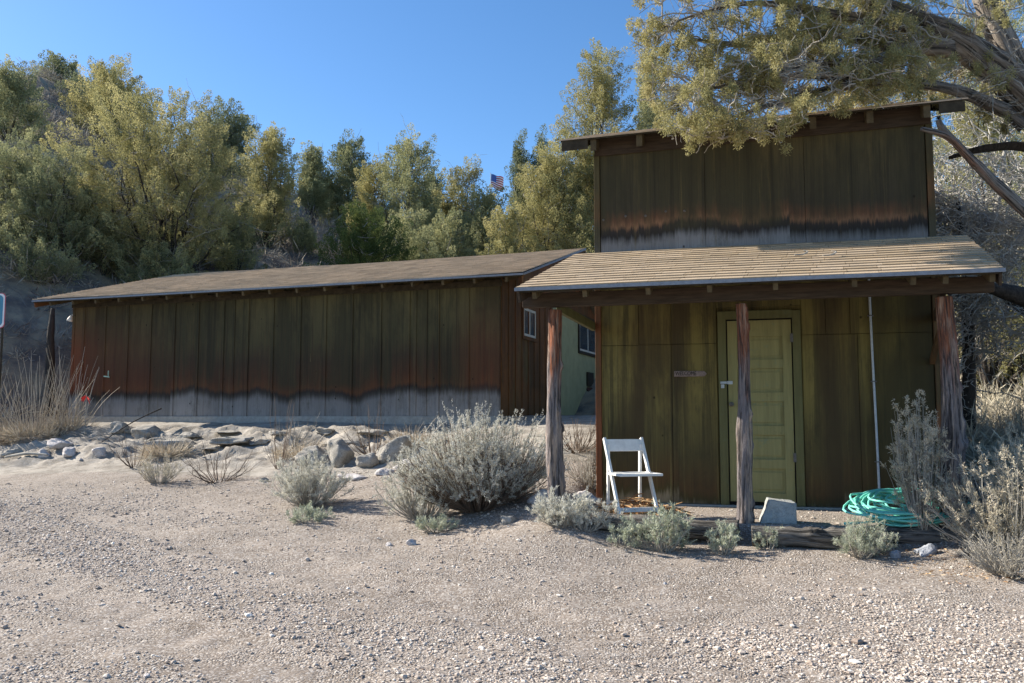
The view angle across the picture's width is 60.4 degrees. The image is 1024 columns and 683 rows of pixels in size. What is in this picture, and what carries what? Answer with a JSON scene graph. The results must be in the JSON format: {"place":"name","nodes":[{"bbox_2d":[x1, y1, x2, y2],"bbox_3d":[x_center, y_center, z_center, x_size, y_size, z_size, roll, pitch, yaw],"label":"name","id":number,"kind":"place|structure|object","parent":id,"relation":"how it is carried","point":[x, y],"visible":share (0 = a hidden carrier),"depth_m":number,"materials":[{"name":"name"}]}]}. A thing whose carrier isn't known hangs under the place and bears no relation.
{"place":"outdoors","nodes":[
{"label":"outdoors","id":0,"kind":"place"},
{"bbox_2d":[0,75,1023,682],"bbox_3d":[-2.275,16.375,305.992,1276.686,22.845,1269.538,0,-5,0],"label":"ground","id":1,"kind":"structure","parent":0,"point":[188,635],"depth_m":7.00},
{"bbox_2d":[0,293,5,390],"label":"yard sign","id":2,"kind":"object","parent":1,"relation":"on","point":[2,307],"visible":1,"depth_m":17.59,"materials":[{"name":"paint"}]},
{"bbox_2d":[0,187,42,250],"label":"juniper tree","id":3,"kind":"object","parent":1,"relation":"on","point":[7,229],"visible":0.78,"depth_m":24.81,"materials":[{"name":"green plant"}]},
{"bbox_2d":[4,452,47,457],"bbox_3d":[-9.072,2.123,16.419,0.947,0.122,0.065,-1,-5,13],"label":"driftwood","id":4,"kind":"object","parent":1,"relation":"on","point":[21,454],"visible":1,"depth_m":16.40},
{"bbox_2d":[0,53,55,142],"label":"juniper tree","id":5,"kind":"object","parent":1,"relation":"on","point":[14,87],"visible":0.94,"depth_m":33.73,"materials":[{"name":"green plant"}]},
{"bbox_2d":[0,125,62,231],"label":"juniper tree","id":6,"kind":"object","parent":1,"relation":"on","point":[23,163],"visible":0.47,"depth_m":26.02,"materials":[{"name":"green plant"}]},
{"bbox_2d":[0,354,92,445],"bbox_3d":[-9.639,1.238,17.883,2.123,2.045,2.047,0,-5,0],"label":"bunch grass","id":7,"kind":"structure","parent":1,"relation":"on","point":[18,429],"depth_m":17.61,"materials":[{"name":"plant"}]},
{"bbox_2d":[0,225,96,290],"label":"juniper tree","id":8,"kind":"object","parent":1,"relation":"on","point":[46,261],"visible":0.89,"depth_m":24.04,"materials":[{"name":"green plant"}]},
{"bbox_2d":[42,308,54,416],"bbox_3d":[-11.200,0.686,21.324,0.258,3.002,0.268,0,-5,0],"label":"wooden post","id":9,"kind":"object","parent":1,"relation":"on","point":[50,341],"visible":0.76,"depth_m":21.28,"materials":[{"name":"brown wood"}]},
{"bbox_2d":[25,49,87,96],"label":"juniper tree","id":10,"kind":"object","parent":1,"relation":"on","point":[61,65],"visible":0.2,"depth_m":56.92,"materials":[{"name":"green plant"}]},
{"bbox_2d":[47,438,73,448],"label":"rock","id":11,"kind":"object","parent":1,"relation":"on","point":[56,443],"visible":0.92,"depth_m":16.68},
{"bbox_2d":[4,143,121,265],"bbox_3d":[-13.367,-4.014,25.907,2.820,4.150,2.918,-4,-7,41],"label":"juniper tree","id":12,"kind":"object","parent":1,"relation":"on","point":[46,208],"visible":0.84,"depth_m":25.50,"materials":[{"name":"green plant"}]},
{"bbox_2d":[62,447,75,456],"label":"rock","id":13,"kind":"object","parent":1,"relation":"on","point":[69,452],"visible":1,"depth_m":16.22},
{"bbox_2d":[43,346,119,433],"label":"bunch grass","id":14,"kind":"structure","parent":1,"relation":"on","point":[79,423],"depth_m":17.91,"materials":[{"name":"plant"}]},
{"bbox_2d":[49,57,132,121],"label":"juniper tree","id":15,"kind":"object","parent":1,"relation":"on","point":[74,75],"visible":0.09,"depth_m":49.99,"materials":[{"name":"green plant"}]},
{"bbox_2d":[91,447,105,457],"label":"rock","id":16,"kind":"object","parent":1,"relation":"on","point":[98,452],"visible":1,"depth_m":15.98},
{"bbox_2d":[57,52,165,155],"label":"juniper tree","id":17,"kind":"object","parent":1,"relation":"on","point":[116,75],"visible":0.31,"depth_m":42.45,"materials":[{"name":"green plant"}]},
{"bbox_2d":[58,204,168,275],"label":"juniper tree","id":18,"kind":"object","parent":1,"relation":"on","point":[103,261],"visible":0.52,"depth_m":26.48,"materials":[{"name":"green plant"}]},
{"bbox_2d":[110,421,128,433],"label":"rock","id":19,"kind":"object","parent":1,"relation":"on","point":[115,426],"visible":0.89,"depth_m":17.55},
{"bbox_2d":[104,431,159,467],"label":"bare shrub","id":20,"kind":"object","parent":1,"relation":"on","point":[117,455],"visible":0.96,"depth_m":14.71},
{"bbox_2d":[131,425,160,438],"bbox_3d":[-7.135,1.781,17.151,0.536,0.309,0.474,0,-5,0],"label":"rock","id":21,"kind":"object","parent":1,"relation":"on","point":[142,431],"visible":0.83,"depth_m":17.01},
{"bbox_2d":[17,78,284,272],"bbox_3d":[-11.278,-5.032,28.011,7.413,7.067,7.220,-2,-5,24],"label":"juniper tree","id":22,"kind":"object","parent":1,"relation":"on","point":[201,180],"visible":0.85,"depth_m":26.98,"materials":[{"name":"green plant"}]},
{"bbox_2d":[103,235,207,283],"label":"juniper tree","id":23,"kind":"object","parent":1,"relation":"on","point":[134,273],"visible":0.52,"depth_m":26.33,"materials":[{"name":"green plant"}]},
{"bbox_2d":[132,450,184,483],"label":"sagebrush","id":24,"kind":"object","parent":1,"relation":"on","point":[153,480],"visible":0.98,"depth_m":13.20,"materials":[{"name":"beige plant"}]},
{"bbox_2d":[131,435,203,461],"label":"bunch grass","id":25,"kind":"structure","parent":1,"relation":"on","point":[171,451],"depth_m":15.32,"materials":[{"name":"plant"}]},
{"bbox_2d":[1,72,334,423],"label":"hillside grass","id":26,"kind":"structure","parent":1,"relation":"on","point":[118,282],"depth_m":25.77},
{"bbox_2d":[140,438,195,451],"bbox_3d":[-6.245,1.932,16.274,0.916,0.283,0.929,-1,-5,17],"label":"rock","id":27,"kind":"object","parent":1,"relation":"on","point":[178,441],"visible":0.41,"depth_m":15.99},
{"bbox_2d":[169,95,261,180],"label":"juniper tree","id":28,"kind":"object","parent":1,"relation":"on","point":[237,128],"visible":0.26,"depth_m":47.51,"materials":[{"name":"green plant"}]},
{"bbox_2d":[175,434,262,482],"bbox_3d":[-4.428,1.766,13.358,1.223,0.790,1.317,0,-5,0],"label":"bare shrub","id":29,"kind":"object","parent":1,"relation":"on","point":[208,471],"visible":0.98,"depth_m":13.28,"materials":[{"name":"beige plant"}]},
{"bbox_2d":[208,436,253,445],"bbox_3d":[-5.050,1.799,15.863,0.818,0.187,0.552,0,-5,0],"label":"rock","id":30,"kind":"object","parent":1,"relation":"on","point":[231,440],"visible":0.94,"depth_m":15.68,"materials":[{"name":"stone"}]},
{"bbox_2d":[199,203,264,270],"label":"juniper tree","id":31,"kind":"object","parent":1,"relation":"on","point":[236,233],"visible":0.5,"depth_m":28.41,"materials":[{"name":"green plant"}]},
{"bbox_2d":[225,116,307,247],"bbox_3d":[-9.464,-5.859,33.624,2.904,5.188,2.751,4,-6,-40],"label":"juniper tree","id":32,"kind":"object","parent":1,"relation":"on","point":[267,157],"visible":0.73,"depth_m":33.27,"materials":[{"name":"green plant"}]},
{"bbox_2d":[261,390,293,468],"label":"bare shrub","id":33,"kind":"object","parent":1,"relation":"on","point":[284,448],"visible":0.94,"depth_m":14.12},
{"bbox_2d":[261,435,326,459],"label":"bunch grass","id":34,"kind":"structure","parent":1,"relation":"on","point":[279,452],"depth_m":14.56,"materials":[{"name":"plant"}]},
{"bbox_2d":[264,411,326,448],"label":"bare shrub","id":35,"kind":"object","parent":1,"relation":"on","point":[299,437],"visible":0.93,"depth_m":14.95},
{"bbox_2d":[285,214,323,256],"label":"juniper tree","id":36,"kind":"object","parent":1,"relation":"on","point":[303,231],"visible":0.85,"depth_m":33.26,"materials":[{"name":"green plant"}]},
{"bbox_2d":[260,449,354,506],"bbox_3d":[-2.548,1.678,10.837,1.230,0.759,1.104,0,-5,0],"label":"sagebrush","id":37,"kind":"object","parent":1,"relation":"on","point":[298,492],"visible":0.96,"depth_m":10.69,"materials":[{"name":"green plant"}]},
{"bbox_2d":[285,500,335,523],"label":"sagebrush","id":38,"kind":"object","parent":1,"relation":"on","point":[310,513],"visible":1,"depth_m":9.78,"materials":[{"name":"green plant"}]},
{"bbox_2d":[293,445,328,464],"bbox_3d":[-3.250,1.856,14.324,0.588,0.327,0.498,0,-5,0],"label":"rock","id":39,"kind":"object","parent":1,"relation":"on","point":[318,449],"visible":0.62,"depth_m":14.20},
{"bbox_2d":[31,248,595,423],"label":"long building","id":40,"kind":"structure","parent":1,"relation":"on","point":[412,341],"depth_m":17.81,"materials":[{"name":"wood"}]},
{"bbox_2d":[522,308,536,341],"bbox_3d":[0.361,-0.373,17.946,0.035,0.710,0.940,-2,-5,19],"label":"window","id":41,"kind":"structure","parent":40,"relation":"in","point":[532,311],"depth_m":17.93,"materials":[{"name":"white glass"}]},
{"bbox_2d":[578,314,594,356],"bbox_3d":[1.943,-0.135,22.556,0.035,0.990,1.890,-2,-5,19],"label":"window","id":42,"kind":"structure","parent":40,"relation":"in","point":[586,337],"depth_m":22.41,"materials":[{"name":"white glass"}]},
{"bbox_2d":[290,140,338,224],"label":"juniper tree","id":43,"kind":"object","parent":1,"relation":"on","point":[312,192],"visible":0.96,"depth_m":40.56,"materials":[{"name":"green plant"}]},
{"bbox_2d":[327,438,353,467],"bbox_3d":[-2.738,1.856,14.155,0.420,0.601,0.421,4,-6,-37],"label":"rock","id":44,"kind":"object","parent":1,"relation":"on","point":[340,451],"visible":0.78,"depth_m":14.03,"materials":[{"name":"stone"}]},
{"bbox_2d":[317,128,376,235],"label":"juniper tree","id":45,"kind":"object","parent":1,"relation":"on","point":[346,153],"visible":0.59,"depth_m":41.26,"materials":[{"name":"green plant"}]},
{"bbox_2d":[338,473,367,480],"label":"rock","id":46,"kind":"object","parent":1,"relation":"on","point":[356,477],"visible":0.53,"depth_m":12.70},
{"bbox_2d":[303,199,420,265],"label":"juniper tree","id":47,"kind":"object","parent":1,"relation":"on","point":[366,249],"visible":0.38,"depth_m":26.92,"materials":[{"name":"green plant"}]},
{"bbox_2d":[340,399,393,454],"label":"bare shrub","id":48,"kind":"object","parent":1,"relation":"on","point":[365,453],"visible":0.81,"depth_m":14.34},
{"bbox_2d":[355,452,378,467],"bbox_3d":[-2.296,1.910,13.863,0.356,0.324,0.269,-3,-6,28],"label":"rock","id":49,"kind":"object","parent":1,"relation":"on","point":[369,460],"visible":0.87,"depth_m":13.78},
{"bbox_2d":[356,429,388,435],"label":"rock","id":50,"kind":"object","parent":1,"relation":"on","point":[375,433],"visible":0.75,"depth_m":15.66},
{"bbox_2d":[343,149,404,262],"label":"juniper tree","id":51,"kind":"object","parent":1,"relation":"on","point":[367,186],"visible":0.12,"depth_m":33.30,"materials":[{"name":"green plant"}]},
{"bbox_2d":[376,435,412,463],"bbox_3d":[-1.928,1.752,14.056,0.677,0.527,0.412,0,-5,0],"label":"rock","id":52,"kind":"object","parent":1,"relation":"on","point":[392,448],"visible":0.61,"depth_m":13.94,"materials":[{"name":"stone"}]},
{"bbox_2d":[348,116,446,262],"bbox_3d":[-3.972,-4.673,32.526,4.243,7.405,4.129,-4,-6,38],"label":"juniper tree","id":53,"kind":"object","parent":1,"relation":"on","point":[404,184],"visible":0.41,"depth_m":32.28,"materials":[{"name":"green plant"}]},
{"bbox_2d":[380,202,444,261],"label":"juniper tree","id":54,"kind":"object","parent":1,"relation":"on","point":[415,232],"visible":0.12,"depth_m":29.27,"materials":[{"name":"green plant"}]},
{"bbox_2d":[381,418,448,449],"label":"bunch grass","id":55,"kind":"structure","parent":1,"relation":"on","point":[414,437],"depth_m":14.73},
{"bbox_2d":[369,448,467,520],"bbox_3d":[-0.953,1.576,9.745,1.122,0.847,0.802,-2,-6,27],"label":"sagebrush","id":56,"kind":"object","parent":1,"relation":"on","point":[413,507],"visible":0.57,"depth_m":9.67,"materials":[{"name":"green plant"}]},
{"bbox_2d":[416,165,453,245],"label":"juniper tree","id":57,"kind":"object","parent":1,"relation":"on","point":[437,181],"visible":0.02,"depth_m":38.49,"materials":[{"name":"green plant"}]},
{"bbox_2d":[415,512,459,532],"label":"sagebrush","id":58,"kind":"object","parent":1,"relation":"on","point":[440,527],"visible":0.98,"depth_m":9.12,"materials":[{"name":"green plant"}]},
{"bbox_2d":[406,206,478,259],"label":"juniper tree","id":59,"kind":"object","parent":1,"relation":"on","point":[448,230],"visible":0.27,"depth_m":28.21,"materials":[{"name":"green plant"}]},
{"bbox_2d":[429,153,509,255],"bbox_3d":[-1.733,-4.182,34.564,3.433,6.491,3.383,0,-5,0],"label":"juniper tree","id":60,"kind":"object","parent":1,"relation":"on","point":[454,189],"visible":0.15,"depth_m":34.41,"materials":[{"name":"green plant"}]},
{"bbox_2d":[447,184,509,256],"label":"juniper tree","id":61,"kind":"object","parent":1,"relation":"on","point":[477,229],"visible":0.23,"depth_m":31.15,"materials":[{"name":"green plant"}]},
{"bbox_2d":[388,400,572,513],"bbox_3d":[-0.346,1.267,9.896,2.056,1.296,1.716,0,-5,0],"label":"sagebrush","id":62,"kind":"object","parent":1,"relation":"on","point":[484,471],"visible":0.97,"depth_m":9.55,"materials":[{"name":"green plant"}]},
{"bbox_2d":[490,173,503,190],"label":"flag","id":63,"kind":"object","parent":1,"relation":"on","point":[496,181],"visible":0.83,"depth_m":44.86,"materials":[{"name":"fabric"}]},
{"bbox_2d":[474,205,537,255],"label":"juniper tree","id":64,"kind":"object","parent":1,"relation":"on","point":[500,220],"visible":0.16,"depth_m":27.20,"materials":[{"name":"green plant"}]},
{"bbox_2d":[500,515,517,524],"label":"rock","id":65,"kind":"object","parent":1,"relation":"on","point":[508,519],"visible":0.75,"depth_m":8.94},
{"bbox_2d":[0,57,1022,426],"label":"hillside scrub","id":66,"kind":"object","parent":1,"relation":"on","point":[56,117],"visible":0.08,"depth_m":33.44,"materials":[{"name":"plant"}]},
{"bbox_2d":[504,128,532,238],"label":"juniper tree","id":67,"kind":"object","parent":1,"relation":"on","point":[518,154],"visible":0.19,"depth_m":38.60,"materials":[{"name":"green plant"}]},
{"bbox_2d":[527,489,547,503],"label":"rock","id":68,"kind":"object","parent":1,"relation":"on","point":[532,499],"visible":0.3,"depth_m":9.54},
{"bbox_2d":[520,125,557,239],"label":"juniper tree","id":69,"kind":"object","parent":1,"relation":"on","point":[541,138],"visible":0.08,"depth_m":38.71,"materials":[{"name":"green plant"}]},
{"bbox_2d":[492,141,594,254],"bbox_3d":[1.225,-2.828,28.420,3.745,7.473,3.799,0,-5,0],"label":"juniper tree","id":70,"kind":"object","parent":1,"relation":"on","point":[548,172],"visible":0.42,"depth_m":27.97,"materials":[{"name":"green plant"}]},
{"bbox_2d":[535,194,594,252],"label":"juniper tree","id":71,"kind":"object","parent":1,"relation":"on","point":[581,237],"visible":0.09,"depth_m":27.19,"materials":[{"name":"green plant"}]},
{"bbox_2d":[525,486,608,527],"bbox_3d":[0.535,1.614,8.569,0.843,0.438,0.599,0,-5,0],"label":"sagebrush","id":72,"kind":"object","parent":1,"relation":"on","point":[548,514],"visible":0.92,"depth_m":8.52,"materials":[{"name":"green plant"}]},
{"bbox_2d":[563,414,595,452],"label":"bare shrub","id":73,"kind":"object","parent":1,"relation":"on","point":[576,441],"visible":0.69,"depth_m":12.42,"materials":[{"name":"plant"}]},
{"bbox_2d":[563,438,596,489],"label":"bare shrub","id":74,"kind":"object","parent":1,"relation":"on","point":[588,476],"visible":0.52,"depth_m":10.97,"materials":[{"name":"plant"}]},
{"bbox_2d":[556,493,625,532],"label":"sagebrush","id":75,"kind":"object","parent":1,"relation":"on","point":[597,521],"visible":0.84,"depth_m":8.45,"materials":[{"name":"green plant"}]},
{"bbox_2d":[538,37,667,251],"bbox_3d":[3.177,-4.907,29.710,4.705,11.086,4.603,0,-5,0],"label":"juniper tree","id":76,"kind":"object","parent":1,"relation":"on","point":[599,99],"visible":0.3,"depth_m":29.37,"materials":[{"name":"green plant"}]},
{"bbox_2d":[606,515,641,547],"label":"sagebrush","id":77,"kind":"object","parent":1,"relation":"on","point":[626,531],"visible":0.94,"depth_m":8.08,"materials":[{"name":"green plant"}]},
{"bbox_2d":[603,437,662,513],"bbox_3d":[1.246,1.407,9.105,0.465,0.818,0.497,1,-5,-15],"label":"folding chair","id":78,"kind":"object","parent":1,"relation":"on","point":[638,445],"visible":0.89,"depth_m":9.23,"materials":[{"name":"white paint"}]},
{"bbox_2d":[591,493,693,515],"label":"bark litter","id":79,"kind":"object","parent":1,"relation":"on","point":[623,503],"visible":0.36,"depth_m":9.12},
{"bbox_2d":[553,511,738,539],"bbox_3d":[1.263,1.786,8.521,1.818,0.248,0.240,-1,-5,15],"label":"log","id":80,"kind":"object","parent":1,"relation":"on","point":[699,530],"visible":0.32,"depth_m":8.36,"materials":[{"name":"brown wood"}]},
{"bbox_2d":[632,56,667,129],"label":"juniper tree","id":81,"kind":"object","parent":1,"relation":"on","point":[649,124],"visible":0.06,"depth_m":33.75,"materials":[{"name":"green plant"}]},
{"bbox_2d":[615,499,694,551],"bbox_3d":[1.374,1.690,8.082,0.611,0.531,0.674,4,-6,-40],"label":"sagebrush","id":82,"kind":"object","parent":1,"relation":"on","point":[677,537],"visible":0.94,"depth_m":8.04,"materials":[{"name":"green plant"}]},
{"bbox_2d":[704,518,740,555],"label":"sagebrush","id":83,"kind":"object","parent":1,"relation":"on","point":[725,543],"visible":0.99,"depth_m":7.89,"materials":[{"name":"green plant"}]},
{"bbox_2d":[514,97,1005,528],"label":"storage shed","id":84,"kind":"structure","parent":1,"relation":"on","point":[815,360],"depth_m":9.92,"materials":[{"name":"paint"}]},
{"bbox_2d":[674,371,706,376],"bbox_3d":[2.080,0.375,10.248,0.374,0.066,0.018,-1,-5,15],"label":"arrow sign","id":85,"kind":"object","parent":84,"relation":"attached to","point":[688,373],"visible":1,"depth_m":10.25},
{"bbox_2d":[720,319,796,502],"bbox_3d":[2.791,0.782,10.002,0.813,2.062,0.088,-1,-5,15],"label":"door","id":86,"kind":"structure","parent":84,"relation":"in","point":[774,457],"depth_m":10.00,"materials":[{"name":"green paint"}]},
{"bbox_2d":[752,523,782,548],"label":"sagebrush","id":87,"kind":"object","parent":1,"relation":"on","point":[773,543],"visible":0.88,"depth_m":7.99,"materials":[{"name":"green plant"}]},
{"bbox_2d":[751,525,888,550],"bbox_3d":[2.800,1.806,8.037,1.184,0.237,0.274,-1,-5,12],"label":"log","id":88,"kind":"object","parent":1,"relation":"on","point":[810,537],"visible":0.54,"depth_m":7.96,"materials":[{"name":"brown wood"}]},
{"bbox_2d":[625,0,1023,307],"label":"overhanging juniper","id":89,"kind":"object","parent":1,"relation":"on","point":[916,36],"visible":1,"depth_m":9.64,"materials":[{"name":"green plant"}]},
{"bbox_2d":[831,511,898,558],"bbox_3d":[3.015,1.692,7.627,0.522,0.417,0.749,-4,-6,35],"label":"sagebrush","id":90,"kind":"object","parent":1,"relation":"on","point":[857,545],"visible":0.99,"depth_m":7.60,"materials":[{"name":"green plant"}]},
{"bbox_2d":[842,488,971,526],"bbox_3d":[3.734,1.569,8.329,1.219,0.333,0.788,0,-5,0],"label":"garden hose","id":91,"kind":"object","parent":1,"relation":"on","point":[884,511],"visible":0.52,"depth_m":8.21,"materials":[{"name":"teal rubber"}]},
{"bbox_2d":[859,65,976,232],"bbox_3d":[11.019,-5.037,26.688,5.852,7.790,5.912,0,-5,0],"label":"juniper tree","id":92,"kind":"object","parent":1,"relation":"on","point":[896,97],"visible":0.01,"depth_m":25.83,"materials":[{"name":"green plant"}]},
{"bbox_2d":[880,389,960,529],"bbox_3d":[3.777,1.090,8.071,0.654,1.322,0.566,2,-5,-19],"label":"sagebrush","id":93,"kind":"object","parent":1,"relation":"on","point":[913,497],"visible":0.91,"depth_m":8.01,"materials":[{"name":"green plant"}]},
{"bbox_2d":[868,525,975,543],"bbox_3d":[3.730,1.764,7.984,0.963,0.207,0.215,-1,-5,11],"label":"log","id":94,"kind":"object","parent":1,"relation":"on","point":[913,535],"visible":0.44,"depth_m":7.91,"materials":[{"name":"brown wood"}]},
{"bbox_2d":[913,543,937,556],"bbox_3d":[3.588,1.828,7.619,0.188,0.153,0.192,0,-5,0],"label":"rock","id":95,"kind":"object","parent":1,"relation":"on","point":[930,549],"visible":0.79,"depth_m":7.57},
{"bbox_2d":[881,542,1022,583],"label":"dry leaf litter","id":96,"kind":"object","parent":1,"relation":"on","point":[948,569],"visible":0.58,"depth_m":7.02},
{"bbox_2d":[907,439,1023,556],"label":"sagebrush","id":97,"kind":"object","parent":1,"relation":"on","point":[1007,511],"visible":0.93,"depth_m":7.41,"materials":[{"name":"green plant"}]},
{"bbox_2d":[931,79,1023,397],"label":"juniper tree","id":98,"kind":"object","parent":1,"relation":"on","point":[989,370],"visible":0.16,"depth_m":17.00,"materials":[{"name":"green plant"}]},
{"bbox_2d":[931,2,1023,237],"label":"juniper tree","id":99,"kind":"object","parent":1,"relation":"on","point":[1016,23],"visible":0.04,"depth_m":22.29,"materials":[{"name":"green plant"}]},
{"bbox_2d":[932,94,1023,435],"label":"dead juniper","id":100,"kind":"object","parent":1,"relation":"on","point":[958,220],"visible":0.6,"depth_m":12.94,"materials":[{"name":"grey plant"}]},
{"bbox_2d":[944,523,1023,582],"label":"bare shrub","id":101,"kind":"object","parent":1,"relation":"on","point":[989,563],"visible":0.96,"depth_m":6.84,"materials":[{"name":"beige plant"}]},
{"bbox_2d":[956,418,1023,517],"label":"sagebrush","id":102,"kind":"object","parent":1,"relation":"on","point":[1020,466],"visible":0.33,"depth_m":7.84,"materials":[{"name":"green plant"}]},
{"bbox_2d":[957,152,1023,383],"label":"juniper tree","id":103,"kind":"object","parent":1,"relation":"on","point":[1016,267],"visible":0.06,"depth_m":16.92,"materials":[{"name":"green plant"}]},
{"bbox_2d":[959,333,1023,479],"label":"slope brush","id":104,"kind":"object","parent":1,"relation":"on","point":[970,456],"visible":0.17,"depth_m":12.16,"materials":[{"name":"beige plant"}]},
{"bbox_2d":[963,405,1023,453],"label":"sagebrush","id":105,"kind":"object","parent":1,"relation":"on","point":[989,431],"visible":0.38,"depth_m":12.17,"materials":[{"name":"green plant"}]},
{"bbox_2d":[963,376,1023,438],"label":"sagebrush","id":106,"kind":"object","parent":1,"relation":"on","point":[1019,413],"visible":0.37,"depth_m":12.93,"materials":[{"name":"green plant"}]},
{"bbox_2d":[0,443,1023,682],"bbox_3d":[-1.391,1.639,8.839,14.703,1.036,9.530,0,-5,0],"label":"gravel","id":107,"kind":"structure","parent":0,"point":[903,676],"depth_m":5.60,"materials":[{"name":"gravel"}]},
{"bbox_2d":[0,0,1023,246],"label":"sky","id":108,"kind":"structure","parent":0,"point":[471,75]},
{"bbox_2d":[759,497,796,523],"bbox_3d":[2.584,1.645,8.572,0.342,0.241,0.299,-1,-5,12],"label":"concrete block","id":109,"kind":"object","parent":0,"point":[778,511],"depth_m":8.45,"materials":[{"name":"concrete"}]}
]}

